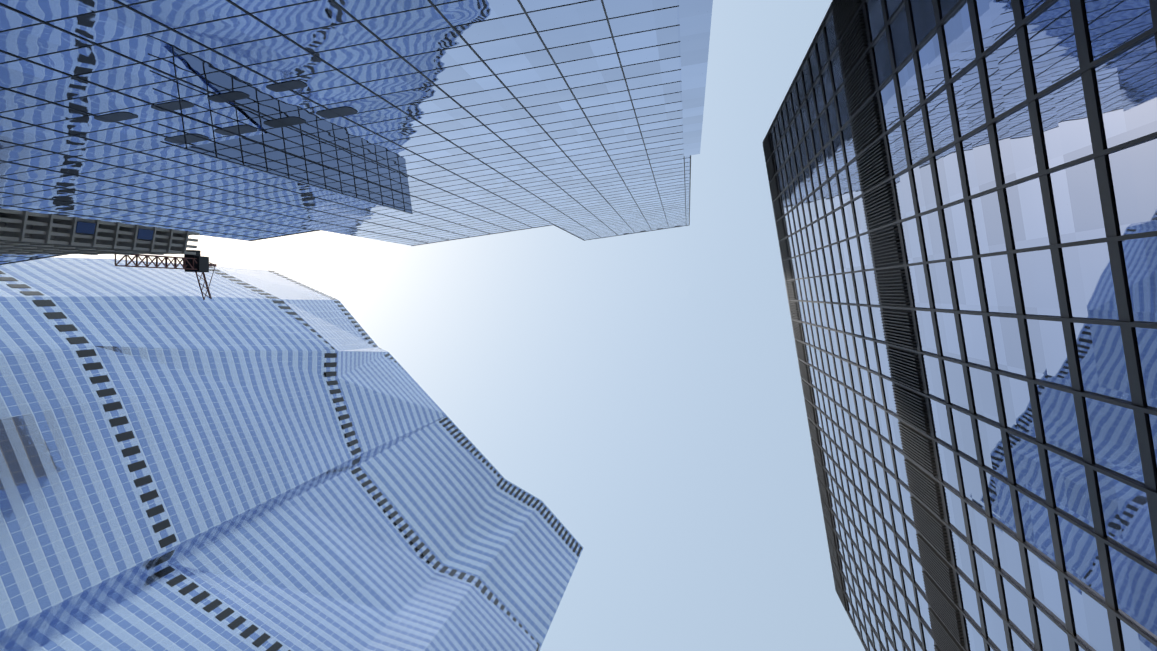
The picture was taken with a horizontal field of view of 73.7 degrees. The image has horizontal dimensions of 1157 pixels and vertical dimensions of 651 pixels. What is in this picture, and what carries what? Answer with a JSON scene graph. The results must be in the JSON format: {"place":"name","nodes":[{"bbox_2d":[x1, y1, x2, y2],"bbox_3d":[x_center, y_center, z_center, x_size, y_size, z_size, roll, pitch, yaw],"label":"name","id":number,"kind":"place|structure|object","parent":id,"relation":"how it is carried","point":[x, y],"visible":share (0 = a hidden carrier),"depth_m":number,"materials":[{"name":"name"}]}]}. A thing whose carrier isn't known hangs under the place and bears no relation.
{"place":"outdoors","nodes":[
{"label":"outdoors","id":0,"kind":"place"},
{"bbox_2d":[115,250,216,299],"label":"tower crane","id":1,"kind":"object","parent":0,"point":[197,262],"visible":0.9,"depth_m":87.08,"materials":[{"name":"black metal"}]},
{"bbox_2d":[0,257,582,650],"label":"skyscraper","id":2,"kind":"structure","parent":0,"point":[287,531],"depth_m":153.13,"materials":[{"name":"blue glass"}]},
{"bbox_2d":[0,266,581,650],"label":"ventilation openings","id":3,"kind":"object","parent":2,"relation":"attached to","point":[171,539],"visible":0.83,"depth_m":132.26,"materials":[{"name":"black metal"}]},
{"bbox_2d":[0,0,712,263],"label":"tower","id":4,"kind":"structure","parent":0,"point":[690,34],"depth_m":55.06,"materials":[{"name":"blue glass"}]},
{"bbox_2d":[0,0,690,264],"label":"window frames","id":5,"kind":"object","parent":4,"relation":"attached to","point":[363,26],"visible":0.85,"depth_m":58.59,"materials":[{"name":"black metal"}]},
{"bbox_2d":[55,0,864,650],"label":"sky","id":6,"kind":"structure","parent":0,"point":[645,388],"materials":[{"name":"blue"}]},
{"bbox_3d":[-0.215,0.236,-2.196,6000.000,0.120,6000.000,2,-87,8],"label":"ground","id":7,"kind":"structure","parent":0,"visible":0},
{"bbox_2d":[0,208,198,254],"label":"building","id":8,"kind":"structure","parent":7,"relation":"on","point":[26,233],"depth_m":61.67,"materials":[{"name":"grey concrete"}]},
{"bbox_2d":[762,0,1156,650],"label":"tower frame","id":9,"kind":"object","parent":7,"relation":"on","point":[1112,238],"visible":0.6,"depth_m":35.43,"materials":[{"name":"black metal"}]},
{"bbox_2d":[763,0,964,650],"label":"ventilation louvers","id":10,"kind":"object","parent":9,"relation":"attached to","point":[905,369],"visible":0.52,"depth_m":50.29,"materials":[{"name":"black metal"}]},
{"bbox_2d":[771,0,1156,650],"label":"glass facade","id":11,"kind":"structure","parent":9,"relation":"in","point":[1125,82],"depth_m":33.08,"materials":[{"name":"blue glass"}]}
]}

